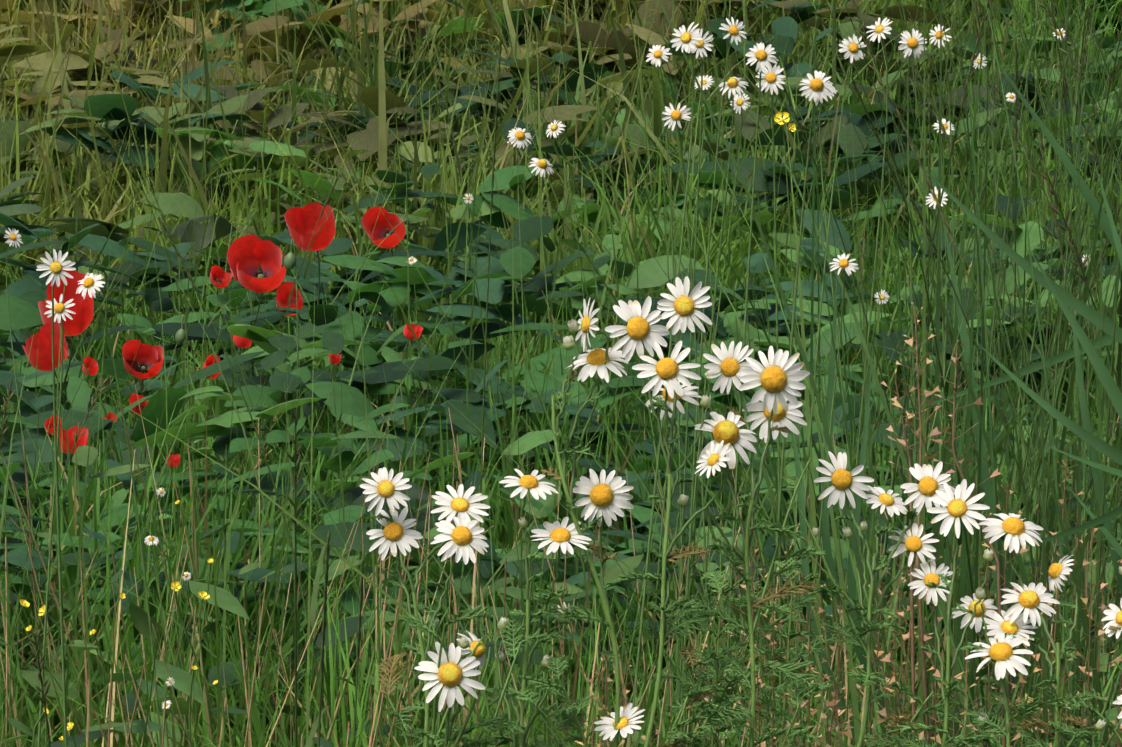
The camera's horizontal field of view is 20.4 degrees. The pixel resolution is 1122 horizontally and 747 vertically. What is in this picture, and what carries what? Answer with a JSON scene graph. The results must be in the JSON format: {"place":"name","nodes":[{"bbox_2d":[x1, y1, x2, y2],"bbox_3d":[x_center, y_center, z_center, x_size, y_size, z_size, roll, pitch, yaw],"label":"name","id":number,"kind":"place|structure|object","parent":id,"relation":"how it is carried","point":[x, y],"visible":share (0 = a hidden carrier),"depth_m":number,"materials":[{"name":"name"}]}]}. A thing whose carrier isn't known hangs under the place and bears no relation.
{"place":"outdoors","nodes":[
{"label":"outdoors","id":0,"kind":"place"},
{"bbox_2d":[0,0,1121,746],"bbox_3d":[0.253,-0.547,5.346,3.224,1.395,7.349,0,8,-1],"label":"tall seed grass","id":1,"kind":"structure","parent":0,"point":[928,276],"depth_m":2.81,"materials":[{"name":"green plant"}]},
{"bbox_2d":[0,0,1121,746],"bbox_3d":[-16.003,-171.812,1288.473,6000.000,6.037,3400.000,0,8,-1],"label":"ground","id":2,"kind":"structure","parent":0,"point":[490,506],"depth_m":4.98,"materials":[{"name":"green plant"}]},
{"bbox_2d":[22,323,79,478],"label":"poppy","id":3,"kind":"object","parent":2,"relation":"on","point":[43,346],"visible":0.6,"depth_m":4.17,"materials":[{"name":"red plant"}]},
{"bbox_2d":[13,415,90,584],"bbox_3d":[-0.562,0.187,3.679,0.185,0.288,0.086,0,8,-1],"label":"poppy","id":4,"kind":"object","parent":2,"relation":"on","point":[51,427],"visible":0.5,"depth_m":3.63,"materials":[{"name":"red plant"}]},
{"bbox_2d":[38,270,93,403],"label":"poppy","id":5,"kind":"object","parent":2,"relation":"on","point":[82,308],"visible":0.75,"depth_m":4.26,"materials":[{"name":"red plant"}]},
{"bbox_2d":[56,426,92,580],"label":"poppy","id":6,"kind":"object","parent":2,"relation":"on","point":[82,440],"visible":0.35,"depth_m":3.54,"materials":[{"name":"red plant"}]},
{"bbox_2d":[82,356,148,500],"bbox_3d":[-0.590,0.117,4.261,0.105,0.301,0.177,0,8,-1],"label":"poppy","id":7,"kind":"object","parent":2,"relation":"on","point":[93,369],"visible":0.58,"depth_m":4.17,"materials":[{"name":"red plant"}]},
{"bbox_2d":[91,393,147,502],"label":"poppy","id":8,"kind":"object","parent":2,"relation":"on","point":[133,398],"visible":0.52,"depth_m":3.98,"materials":[{"name":"red plant"}]},
{"bbox_2d":[95,413,165,607],"bbox_3d":[-0.562,0.183,3.824,0.185,0.276,0.098,-5,9,-34],"label":"poppy","id":9,"kind":"object","parent":2,"relation":"on","point":[110,415],"visible":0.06,"depth_m":3.80,"materials":[{"name":"red plant"}]},
{"bbox_2d":[122,339,163,487],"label":"poppy","id":10,"kind":"object","parent":2,"relation":"on","point":[146,356],"visible":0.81,"depth_m":4.38,"materials":[{"name":"red plant"}]},
{"bbox_2d":[142,454,179,604],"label":"poppy","id":11,"kind":"object","parent":2,"relation":"on","point":[175,462],"visible":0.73,"depth_m":3.44,"materials":[{"name":"red plant"}]},
{"bbox_2d":[154,354,232,517],"bbox_3d":[-0.480,0.119,4.276,0.166,0.284,0.140,3,8,22],"label":"poppy","id":12,"kind":"object","parent":2,"relation":"on","point":[210,359],"visible":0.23,"depth_m":4.30,"materials":[{"name":"red plant"}]},
{"bbox_2d":[210,266,259,436],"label":"poppy","id":13,"kind":"object","parent":2,"relation":"on","point":[220,275],"visible":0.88,"depth_m":4.98,"materials":[{"name":"red plant"}]},
{"bbox_2d":[175,239,298,510],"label":"poppy buds","id":14,"kind":"object","parent":2,"relation":"on","point":[289,259],"visible":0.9,"depth_m":4.17,"materials":[{"name":"green plant"}]},
{"bbox_2d":[206,323,268,472],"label":"poppy","id":15,"kind":"object","parent":2,"relation":"on","point":[240,342],"visible":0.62,"depth_m":4.48,"materials":[{"name":"red plant"}]},
{"bbox_2d":[215,234,286,454],"bbox_3d":[-0.492,-0.032,4.861,0.091,0.381,0.251,-3,8,-20],"label":"poppy","id":16,"kind":"object","parent":2,"relation":"on","point":[247,255],"visible":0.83,"depth_m":4.80,"materials":[{"name":"red plant"}]},
{"bbox_2d":[275,282,306,416],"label":"poppy","id":17,"kind":"object","parent":2,"relation":"on","point":[282,292],"visible":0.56,"depth_m":4.98,"materials":[{"name":"red plant"}]},
{"bbox_2d":[283,202,335,414],"bbox_3d":[-0.388,-0.069,5.045,0.095,0.422,0.180,2,8,18],"label":"poppy","id":18,"kind":"object","parent":2,"relation":"on","point":[301,222],"visible":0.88,"depth_m":4.98,"materials":[{"name":"red plant"}]},
{"bbox_2d":[301,354,340,477],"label":"poppy","id":19,"kind":"object","parent":2,"relation":"on","point":[335,358],"visible":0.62,"depth_m":4.26,"materials":[{"name":"red plant"}]},
{"bbox_2d":[307,302,378,433],"bbox_3d":[-0.349,0.010,4.978,0.189,0.270,0.097,4,8,26],"label":"poppy","id":20,"kind":"object","parent":2,"relation":"on","point":[370,342],"depth_m":4.98,"materials":[{"name":"green plant"}]},
{"bbox_2d":[335,206,405,424],"bbox_3d":[-0.311,-0.075,5.205,0.179,0.409,0.085,2,8,12],"label":"poppy","id":21,"kind":"object","parent":2,"relation":"on","point":[380,231],"visible":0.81,"depth_m":5.19,"materials":[{"name":"red plant"}]},
{"bbox_2d":[377,323,448,447],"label":"poppy","id":22,"kind":"object","parent":2,"relation":"on","point":[417,330],"visible":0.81,"depth_m":4.47,"materials":[{"name":"red plant"}]},
{"bbox_2d":[9,112,957,746],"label":"buttercups","id":23,"kind":"object","parent":2,"relation":"on","point":[173,586],"visible":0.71,"depth_m":2.46,"materials":[{"name":"green plant"}]},
{"bbox_2d":[4,17,1088,746],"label":"daisies","id":24,"kind":"object","parent":2,"relation":"on","point":[818,87],"visible":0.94,"depth_m":2.20,"materials":[{"name":"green plant"}]},
{"bbox_2d":[0,0,1121,746],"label":"broad leaves","id":25,"kind":"object","parent":2,"relation":"on","point":[24,296],"visible":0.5,"depth_m":5.45,"materials":[{"name":"green plant"}]},
{"bbox_2d":[360,276,1121,746],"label":"daisies","id":26,"kind":"object","parent":2,"relation":"on","point":[778,376],"visible":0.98,"depth_m":1.49,"materials":[{"name":"white plant"}]},
{"bbox_2d":[575,302,1121,746],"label":"shepherd's purse","id":27,"kind":"object","parent":2,"relation":"on","point":[911,633],"visible":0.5,"depth_m":1.77,"materials":[{"name":"green plant"}]},
{"bbox_2d":[789,54,1121,746],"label":"broad grass","id":28,"kind":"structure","parent":2,"relation":"on","point":[1087,345],"depth_m":2.06,"materials":[{"name":"green plant"}]}
]}

